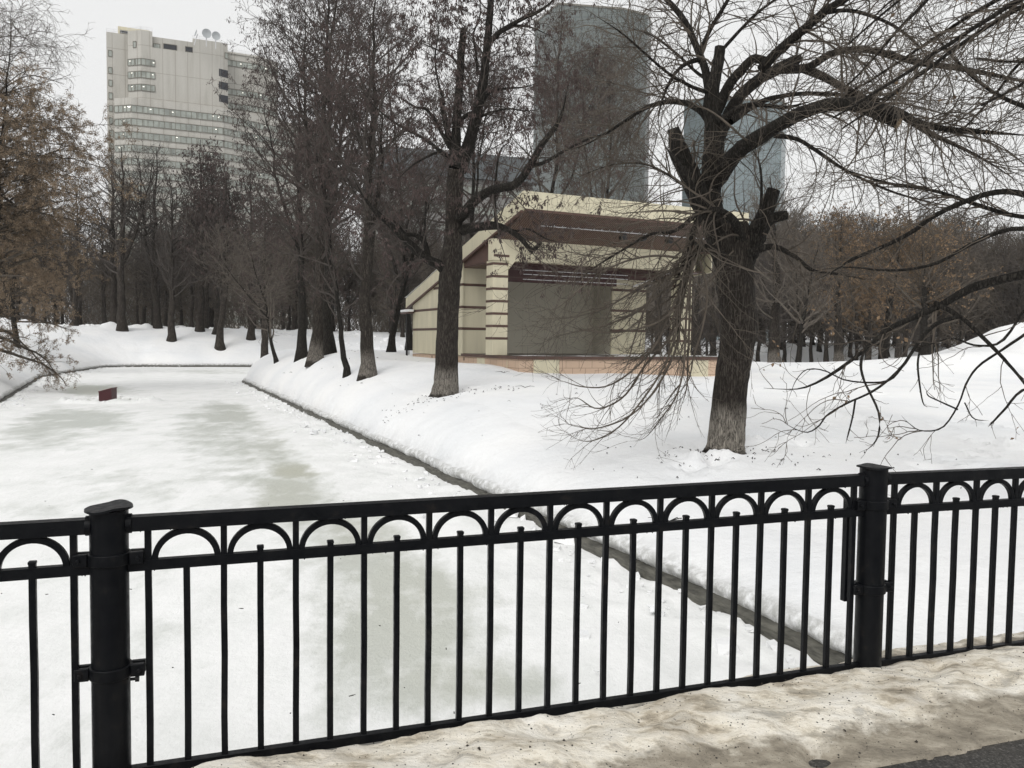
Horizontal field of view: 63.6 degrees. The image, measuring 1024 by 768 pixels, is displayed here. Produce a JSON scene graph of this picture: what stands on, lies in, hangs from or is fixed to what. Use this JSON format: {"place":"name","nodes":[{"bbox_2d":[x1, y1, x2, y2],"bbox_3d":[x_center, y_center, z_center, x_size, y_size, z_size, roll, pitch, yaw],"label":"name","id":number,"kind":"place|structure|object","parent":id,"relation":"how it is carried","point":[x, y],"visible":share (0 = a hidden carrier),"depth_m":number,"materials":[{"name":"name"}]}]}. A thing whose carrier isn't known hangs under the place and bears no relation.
{"place":"outdoors","nodes":[
{"label":"outdoors","id":0,"kind":"place"},
{"bbox_2d":[0,367,818,767],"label":"ice","id":1,"kind":"structure","parent":0,"point":[172,439],"depth_m":9.50,"materials":[{"name":"ice"}]},
{"bbox_2d":[98,387,116,400],"bbox_3d":[-18.308,0.532,37.402,0.600,0.761,0.650,1,3,-4],"label":"red box","id":2,"kind":"object","parent":1,"relation":"on","point":[108,394],"visible":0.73,"depth_m":37.11,"materials":[{"name":"paint"}]},
{"bbox_2d":[1,351,960,714],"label":"fallen twigs","id":3,"kind":"object","parent":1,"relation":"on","point":[607,453],"visible":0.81,"depth_m":14.77,"materials":[{"name":"wood"}]},
{"bbox_2d":[0,318,1023,657],"bbox_3d":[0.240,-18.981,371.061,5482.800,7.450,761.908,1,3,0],"label":"snow ground","id":4,"kind":"structure","parent":0,"point":[480,432],"depth_m":18.06,"materials":[{"name":"snow"}]},
{"bbox_2d":[0,178,81,348],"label":"maple tree","id":5,"kind":"object","parent":4,"relation":"on","point":[47,289],"visible":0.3,"depth_m":61.65,"materials":[{"name":"brown plant"}]},
{"bbox_2d":[19,189,79,323],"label":"woodland tree","id":6,"kind":"object","parent":4,"relation":"on","point":[45,257],"visible":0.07,"depth_m":100.94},
{"bbox_2d":[28,210,100,311],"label":"woodland tree","id":7,"kind":"object","parent":4,"relation":"on","point":[71,290],"visible":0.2,"depth_m":102.61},
{"bbox_2d":[0,0,145,391],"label":"maple tree","id":8,"kind":"object","parent":4,"relation":"on","point":[32,164],"visible":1,"depth_m":39.64,"materials":[{"name":"brown plant"}]},
{"bbox_2d":[42,176,109,325],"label":"lime tree","id":9,"kind":"object","parent":4,"relation":"on","point":[75,322],"visible":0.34,"depth_m":88.29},
{"bbox_2d":[61,214,101,324],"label":"woodland tree","id":10,"kind":"object","parent":4,"relation":"on","point":[80,310],"visible":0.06,"depth_m":125.11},
{"bbox_2d":[69,196,147,323],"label":"woodland tree","id":11,"kind":"object","parent":4,"relation":"on","point":[103,286],"visible":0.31,"depth_m":106.01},
{"bbox_2d":[88,237,138,310],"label":"woodland tree","id":12,"kind":"object","parent":4,"relation":"on","point":[98,295],"visible":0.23,"depth_m":117.52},
{"bbox_2d":[73,143,157,323],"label":"lime tree","id":13,"kind":"object","parent":4,"relation":"on","point":[113,301],"visible":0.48,"depth_m":90.14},
{"bbox_2d":[64,143,184,331],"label":"lime tree","id":14,"kind":"object","parent":4,"relation":"on","point":[122,325],"visible":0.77,"depth_m":87.15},
{"bbox_2d":[106,215,163,324],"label":"woodland tree","id":15,"kind":"object","parent":4,"relation":"on","point":[143,320],"visible":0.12,"depth_m":119.94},
{"bbox_2d":[124,239,149,323],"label":"woodland tree","id":16,"kind":"object","parent":4,"relation":"on","point":[137,307],"visible":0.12,"depth_m":126.08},
{"bbox_2d":[96,137,190,328],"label":"lime tree","id":17,"kind":"object","parent":4,"relation":"on","point":[157,322],"visible":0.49,"depth_m":90.67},
{"bbox_2d":[125,222,169,324],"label":"woodland tree","id":18,"kind":"object","parent":4,"relation":"on","point":[146,283],"visible":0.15,"depth_m":116.68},
{"bbox_2d":[82,276,213,326],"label":"bushes","id":19,"kind":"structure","parent":4,"relation":"on","point":[107,316],"depth_m":153.17,"materials":[{"name":"plant"}]},
{"bbox_2d":[124,233,181,325],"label":"woodland tree","id":20,"kind":"object","parent":4,"relation":"on","point":[148,303],"visible":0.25,"depth_m":114.61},
{"bbox_2d":[135,231,182,311],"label":"woodland tree","id":21,"kind":"object","parent":4,"relation":"on","point":[159,288],"visible":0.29,"depth_m":107.32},
{"bbox_2d":[136,223,188,326],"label":"woodland tree","id":22,"kind":"object","parent":4,"relation":"on","point":[165,318],"visible":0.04,"depth_m":112.93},
{"bbox_2d":[140,227,196,312],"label":"woodland tree","id":23,"kind":"object","parent":4,"relation":"on","point":[166,287],"visible":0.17,"depth_m":111.63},
{"bbox_2d":[141,229,197,325],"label":"woodland tree","id":24,"kind":"object","parent":4,"relation":"on","point":[181,316],"visible":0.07,"depth_m":122.64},
{"bbox_2d":[132,164,212,341],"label":"lime tree","id":25,"kind":"object","parent":4,"relation":"on","point":[171,335],"visible":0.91,"depth_m":85.41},
{"bbox_2d":[159,226,213,326],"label":"woodland tree","id":26,"kind":"object","parent":4,"relation":"on","point":[191,323],"visible":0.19,"depth_m":106.65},
{"bbox_2d":[187,243,222,311],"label":"woodland tree","id":27,"kind":"object","parent":4,"relation":"on","point":[209,290],"visible":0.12,"depth_m":105.17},
{"bbox_2d":[156,135,254,331],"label":"lime tree","id":28,"kind":"object","parent":4,"relation":"on","point":[199,326],"visible":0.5,"depth_m":88.73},
{"bbox_2d":[172,161,245,328],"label":"lime tree","id":29,"kind":"object","parent":4,"relation":"on","point":[206,309],"visible":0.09,"depth_m":93.36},
{"bbox_2d":[166,147,257,334],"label":"lime tree","id":30,"kind":"object","parent":4,"relation":"on","point":[215,306],"visible":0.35,"depth_m":89.37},
{"bbox_2d":[172,164,262,350],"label":"lime tree","id":31,"kind":"object","parent":4,"relation":"on","point":[219,344],"visible":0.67,"depth_m":85.39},
{"bbox_2d":[106,26,329,329],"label":"tower block","id":32,"kind":"structure","parent":4,"relation":"on","point":[160,90],"depth_m":222.06,"materials":[{"name":"beige concrete"}]},
{"bbox_2d":[181,149,286,340],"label":"lime tree","id":33,"kind":"object","parent":4,"relation":"on","point":[250,336],"visible":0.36,"depth_m":88.25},
{"bbox_2d":[174,209,313,363],"bbox_3d":[-15.887,-5.687,48.879,7.363,9.318,7.446,1,3,13],"label":"shrubby tree","id":34,"kind":"object","parent":4,"relation":"on","point":[267,306],"visible":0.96,"depth_m":48.47,"materials":[{"name":"brown plant"}]},
{"bbox_2d":[214,193,307,357],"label":"lime tree","id":35,"kind":"object","parent":4,"relation":"on","point":[264,345],"visible":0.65,"depth_m":83.49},
{"bbox_2d":[206,44,356,361],"bbox_3d":[-11.366,-9.148,42.943,7.418,16.203,7.126,2,3,19],"label":"alder tree","id":36,"kind":"object","parent":4,"relation":"on","point":[301,352],"visible":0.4,"depth_m":42.17,"materials":[{"name":"brown plant"}]},
{"bbox_2d":[269,226,309,329],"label":"woodland tree","id":37,"kind":"object","parent":4,"relation":"on","point":[289,321],"visible":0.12,"depth_m":110.29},
{"bbox_2d":[268,214,314,329],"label":"woodland tree","id":38,"kind":"object","parent":4,"relation":"on","point":[295,316],"visible":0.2,"depth_m":99.94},
{"bbox_2d":[277,209,347,328],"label":"woodland tree","id":39,"kind":"object","parent":4,"relation":"on","point":[314,247],"visible":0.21,"depth_m":99.69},
{"bbox_2d":[286,204,353,308],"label":"woodland tree","id":40,"kind":"object","parent":4,"relation":"on","point":[313,254],"visible":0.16,"depth_m":99.30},
{"bbox_2d":[220,0,429,366],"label":"alder tree","id":41,"kind":"object","parent":4,"relation":"on","point":[315,354],"visible":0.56,"depth_m":37.64,"materials":[{"name":"brown plant"}]},
{"bbox_2d":[240,119,409,377],"bbox_3d":[-6.863,-5.085,31.758,6.150,10.097,5.261,3,4,42],"label":"young tree","id":42,"kind":"object","parent":4,"relation":"on","point":[344,360],"visible":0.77,"depth_m":31.60,"materials":[{"name":"brown plant"}]},
{"bbox_2d":[242,0,412,355],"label":"alder tree","id":43,"kind":"object","parent":4,"relation":"on","point":[329,345],"visible":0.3,"depth_m":39.37,"materials":[{"name":"brown plant"}]},
{"bbox_2d":[297,217,375,331],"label":"woodland tree","id":44,"kind":"object","parent":4,"relation":"on","point":[332,319],"visible":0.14,"depth_m":105.73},
{"bbox_2d":[336,242,372,330],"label":"woodland tree","id":45,"kind":"object","parent":4,"relation":"on","point":[347,299],"visible":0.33,"depth_m":109.89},
{"bbox_2d":[256,0,455,380],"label":"alder tree","id":46,"kind":"object","parent":4,"relation":"on","point":[367,368],"visible":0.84,"depth_m":30.23,"materials":[{"name":"brown plant"}]},
{"bbox_2d":[340,243,386,317],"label":"woodland tree","id":47,"kind":"object","parent":4,"relation":"on","point":[372,296],"visible":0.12,"depth_m":112.73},
{"bbox_2d":[340,226,388,312],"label":"woodland tree","id":48,"kind":"object","parent":4,"relation":"on","point":[375,280],"visible":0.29,"depth_m":107.58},
{"bbox_2d":[355,205,421,332],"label":"woodland tree","id":49,"kind":"object","parent":4,"relation":"on","point":[391,308],"visible":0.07,"depth_m":106.74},
{"bbox_2d":[370,210,417,324],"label":"woodland tree","id":50,"kind":"object","parent":4,"relation":"on","point":[388,282],"visible":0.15,"depth_m":100.79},
{"bbox_2d":[0,324,794,672],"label":"snow lumps","id":51,"kind":"object","parent":4,"relation":"on","point":[722,646],"visible":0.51,"depth_m":13.63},
{"bbox_2d":[331,62,464,349],"bbox_3d":[-7.967,-12.099,55.610,10.569,20.196,8.605,1,3,0],"label":"alder tree","id":52,"kind":"object","parent":4,"relation":"on","point":[410,337],"visible":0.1,"depth_m":55.65,"materials":[{"name":"brown plant"}]},
{"bbox_2d":[371,243,434,336],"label":"woodland tree","id":53,"kind":"object","parent":4,"relation":"on","point":[402,333],"visible":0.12,"depth_m":101.30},
{"bbox_2d":[340,147,486,351],"bbox_3d":[-5.937,-8.195,49.872,8.932,13.124,7.847,1,3,0],"label":"leaning tree","id":54,"kind":"object","parent":4,"relation":"on","point":[391,346],"visible":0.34,"depth_m":49.62,"materials":[{"name":"brown plant"}]},
{"bbox_2d":[0,365,852,664],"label":"pond kerb","id":55,"kind":"structure","parent":4,"relation":"on","point":[696,595],"depth_m":10.63,"materials":[{"name":"concrete"}]},
{"bbox_2d":[361,147,536,331],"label":"grey roofed hall","id":56,"kind":"structure","parent":4,"relation":"on","point":[510,177],"depth_m":175.51,"materials":[{"name":"metal"}]},
{"bbox_2d":[382,22,555,242],"bbox_3d":[-1.769,-10.894,46.385,8.905,19.327,9.471,-1,3,-28],"label":"alder tree","id":57,"kind":"object","parent":4,"relation":"on","point":[469,236],"visible":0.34,"depth_m":45.88,"materials":[{"name":"brown plant"}]},
{"bbox_2d":[326,706,622,749],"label":"bridge deck","id":58,"kind":"structure","parent":4,"relation":"on","point":[383,741],"depth_m":3.60,"materials":[{"name":"concrete"}]},
{"bbox_2d":[72,499,145,767],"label":"railing post","id":59,"kind":"object","parent":58,"relation":"on","point":[111,671],"visible":1,"depth_m":3.12,"materials":[{"name":"metal"}]},
{"bbox_2d":[0,516,89,767],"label":"iron railing","id":60,"kind":"object","parent":59,"relation":"attached to","point":[32,532],"visible":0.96,"depth_m":3.09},
{"bbox_2d":[125,472,868,767],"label":"iron railing","id":61,"kind":"object","parent":59,"relation":"attached to","point":[251,519],"visible":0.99,"depth_m":3.65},
{"bbox_2d":[194,631,1023,767],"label":"snow bank","id":62,"kind":"structure","parent":58,"relation":"on","point":[784,725],"depth_m":3.59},
{"bbox_2d":[852,463,896,667],"bbox_3d":[1.862,1.006,4.293,0.244,1.175,0.170,0,3,-18],"label":"railing post","id":63,"kind":"object","parent":58,"relation":"on","point":[871,586],"visible":0.93,"depth_m":4.24,"materials":[{"name":"metal"}]},
{"bbox_2d":[840,499,849,601],"bbox_3d":[1.739,0.859,4.298,0.030,0.545,0.035,0,3,-18],"label":"bracket bar","id":64,"kind":"object","parent":63,"relation":"attached to","point":[844,561],"visible":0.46,"depth_m":4.29,"materials":[{"name":"black paint"}]},
{"bbox_2d":[881,466,1023,665],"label":"iron railing","id":65,"kind":"object","parent":63,"relation":"attached to","point":[975,503],"visible":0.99,"depth_m":4.45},
{"bbox_2d":[322,0,648,397],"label":"alder tree","id":66,"kind":"object","parent":4,"relation":"on","point":[448,266],"visible":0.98,"depth_m":23.11,"materials":[{"name":"brown plant"}]},
{"bbox_2d":[4,225,1023,344],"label":"woodland","id":67,"kind":"object","parent":4,"relation":"on","point":[383,325],"visible":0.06,"depth_m":139.56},
{"bbox_2d":[471,0,669,197],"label":"alder tree","id":68,"kind":"object","parent":4,"relation":"on","point":[569,106],"visible":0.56,"depth_m":51.29,"materials":[{"name":"brown plant"}]},
{"bbox_2d":[400,191,748,376],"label":"bandshell","id":69,"kind":"structure","parent":4,"relation":"on","point":[479,342],"depth_m":37.28,"materials":[{"name":"concrete"}]},
{"bbox_2d":[503,39,674,203],"bbox_3d":[5.295,-11.795,54.189,11.808,21.120,12.015,1,3,0],"label":"alder tree","id":70,"kind":"object","parent":4,"relation":"on","point":[607,194],"visible":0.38,"depth_m":53.24,"materials":[{"name":"brown plant"}]},
{"bbox_2d":[533,2,651,201],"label":"glass tower","id":71,"kind":"structure","parent":4,"relation":"on","point":[585,15],"depth_m":277.50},
{"bbox_2d":[646,187,680,353],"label":"park tree","id":72,"kind":"object","parent":4,"relation":"on","point":[656,302],"visible":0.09,"depth_m":71.48,"materials":[{"name":"brown plant"}]},
{"bbox_2d":[669,260,717,355],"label":"park tree","id":73,"kind":"object","parent":4,"relation":"on","point":[697,314],"visible":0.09,"depth_m":77.75,"materials":[{"name":"brown plant"}]},
{"bbox_2d":[690,293,719,355],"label":"woodland tree","id":74,"kind":"object","parent":4,"relation":"on","point":[706,325],"visible":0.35,"depth_m":88.19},
{"bbox_2d":[692,262,718,355],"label":"park tree","id":75,"kind":"object","parent":4,"relation":"on","point":[713,351],"visible":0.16,"depth_m":89.62,"materials":[{"name":"brown plant"}]},
{"bbox_2d":[682,98,786,341],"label":"glass office block","id":76,"kind":"structure","parent":4,"relation":"on","point":[697,121],"depth_m":312.22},
{"bbox_2d":[451,0,1023,468],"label":"pollarded tree","id":77,"kind":"object","parent":4,"relation":"on","point":[733,246],"visible":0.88,"depth_m":14.45,"materials":[{"name":"brown plant"}]},
{"bbox_2d":[754,245,804,359],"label":"woodland tree","id":78,"kind":"object","parent":4,"relation":"on","point":[768,326],"visible":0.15,"depth_m":107.64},
{"bbox_2d":[755,233,805,361],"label":"woodland tree","id":79,"kind":"object","parent":4,"relation":"on","point":[758,346],"visible":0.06,"depth_m":111.84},
{"bbox_2d":[753,194,817,343],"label":"woodland tree","id":80,"kind":"object","parent":4,"relation":"on","point":[764,335],"visible":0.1,"depth_m":130.62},
{"bbox_2d":[738,164,836,361],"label":"park tree","id":81,"kind":"object","parent":4,"relation":"on","point":[774,307],"visible":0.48,"depth_m":57.65,"materials":[{"name":"brown plant"}]},
{"bbox_2d":[754,225,821,347],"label":"woodland tree","id":82,"kind":"object","parent":4,"relation":"on","point":[768,309],"visible":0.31,"depth_m":96.57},
{"bbox_2d":[761,232,819,361],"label":"woodland tree","id":83,"kind":"object","parent":4,"relation":"on","point":[784,357],"visible":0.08,"depth_m":117.13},
{"bbox_2d":[767,209,828,346],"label":"woodland tree","id":84,"kind":"object","parent":4,"relation":"on","point":[804,340],"visible":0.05,"depth_m":128.69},
{"bbox_2d":[767,227,830,344],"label":"woodland tree","id":85,"kind":"object","parent":4,"relation":"on","point":[798,324],"visible":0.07,"depth_m":118.12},
{"bbox_2d":[758,216,845,361],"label":"park tree","id":86,"kind":"object","parent":4,"relation":"on","point":[802,329],"visible":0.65,"depth_m":55.88,"materials":[{"name":"brown plant"}]},
{"bbox_2d":[785,240,844,361],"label":"woodland tree","id":87,"kind":"object","parent":4,"relation":"on","point":[811,333],"visible":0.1,"depth_m":112.12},
{"bbox_2d":[795,249,858,361],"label":"woodland tree","id":88,"kind":"object","parent":4,"relation":"on","point":[826,343],"visible":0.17,"depth_m":99.56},
{"bbox_2d":[793,218,867,361],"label":"woodland tree","id":89,"kind":"object","parent":4,"relation":"on","point":[818,321],"visible":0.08,"depth_m":108.41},
{"bbox_2d":[804,208,866,351],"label":"woodland tree","id":90,"kind":"object","parent":4,"relation":"on","point":[819,348],"visible":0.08,"depth_m":125.41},
{"bbox_2d":[787,201,888,361],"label":"park tree","id":91,"kind":"object","parent":4,"relation":"on","point":[838,234],"visible":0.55,"depth_m":64.76,"materials":[{"name":"brown plant"}]},
{"bbox_2d":[808,224,876,351],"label":"woodland tree","id":92,"kind":"object","parent":4,"relation":"on","point":[852,338],"visible":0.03,"depth_m":117.25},
{"bbox_2d":[822,255,885,359],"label":"park tree","id":93,"kind":"object","parent":4,"relation":"on","point":[869,323],"visible":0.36,"depth_m":84.57,"materials":[{"name":"brown plant"}]},
{"bbox_2d":[847,225,904,358],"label":"woodland tree","id":94,"kind":"object","parent":4,"relation":"on","point":[880,327],"visible":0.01,"depth_m":105.95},
{"bbox_2d":[731,0,1023,497],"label":"overhanging tree","id":95,"kind":"object","parent":4,"relation":"on","point":[1012,7],"visible":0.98,"depth_m":10.83,"materials":[{"name":"brown plant"}]},
{"bbox_2d":[837,204,953,358],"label":"park tree","id":96,"kind":"object","parent":4,"relation":"on","point":[886,320],"visible":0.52,"depth_m":55.83,"materials":[{"name":"brown plant"}]},
{"bbox_2d":[856,225,960,357],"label":"park tree","id":97,"kind":"object","parent":4,"relation":"on","point":[898,351],"visible":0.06,"depth_m":77.69,"materials":[{"name":"brown plant"}]},
{"bbox_2d":[879,249,946,356],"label":"woodland tree","id":98,"kind":"object","parent":4,"relation":"on","point":[907,332],"visible":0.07,"depth_m":96.73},
{"bbox_2d":[848,213,1006,354],"bbox_3d":[25.876,-6.111,52.084,9.133,10.445,7.832,2,3,26],"label":"park tree","id":99,"kind":"object","parent":4,"relation":"on","point":[930,295],"visible":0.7,"depth_m":51.55,"materials":[{"name":"brown plant"}]},
{"bbox_2d":[903,239,981,353],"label":"woodland tree","id":100,"kind":"object","parent":4,"relation":"on","point":[938,314],"visible":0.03,"depth_m":113.08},
{"bbox_2d":[911,225,1001,348],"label":"woodland tree","id":101,"kind":"object","parent":4,"relation":"on","point":[944,315],"visible":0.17,"depth_m":106.52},
{"bbox_2d":[935,235,997,347],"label":"woodland tree","id":102,"kind":"object","parent":4,"relation":"on","point":[970,337],"visible":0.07,"depth_m":113.30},
{"bbox_2d":[940,204,1002,346],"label":"woodland tree","id":103,"kind":"object","parent":4,"relation":"on","point":[977,227],"visible":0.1,"depth_m":141.86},
{"bbox_2d":[935,240,1009,349],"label":"woodland tree","id":104,"kind":"object","parent":4,"relation":"on","point":[960,325],"visible":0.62,"depth_m":97.93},
{"bbox_2d":[944,239,1014,339],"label":"woodland tree","id":105,"kind":"object","parent":4,"relation":"on","point":[968,335],"visible":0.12,"depth_m":113.57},
{"bbox_2d":[958,238,1023,333],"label":"woodland tree","id":106,"kind":"object","parent":4,"relation":"on","point":[999,290],"visible":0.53,"depth_m":102.65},
{"bbox_2d":[958,233,1023,335],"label":"woodland tree","id":107,"kind":"object","parent":4,"relation":"on","point":[982,325],"visible":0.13,"depth_m":112.37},
{"bbox_2d":[961,221,1023,330],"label":"woodland tree","id":108,"kind":"object","parent":4,"relation":"on","point":[997,240],"visible":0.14,"depth_m":114.66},
{"bbox_2d":[963,221,1023,335],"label":"woodland tree","id":109,"kind":"object","parent":4,"relation":"on","point":[998,257],"visible":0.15,"depth_m":116.62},
{"bbox_2d":[974,207,1023,330],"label":"woodland tree","id":110,"kind":"object","parent":4,"relation":"on","point":[1004,222],"visible":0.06,"depth_m":144.01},
{"bbox_2d":[978,231,1023,325],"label":"woodland tree","id":111,"kind":"object","parent":4,"relation":"on","point":[1019,302],"visible":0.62,"depth_m":100.89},
{"bbox_2d":[0,0,1023,341],"label":"sky","id":112,"kind":"structure","parent":0,"point":[168,19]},
{"bbox_2d":[192,635,1023,767],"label":"road grit","id":113,"kind":"object","parent":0,"point":[916,741],"visible":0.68,"depth_m":3.60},
{"bbox_2d":[808,739,1023,767],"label":"pavement","id":114,"kind":"structure","parent":0,"point":[1009,754],"depth_m":3.48,"materials":[{"name":"asphalt"}]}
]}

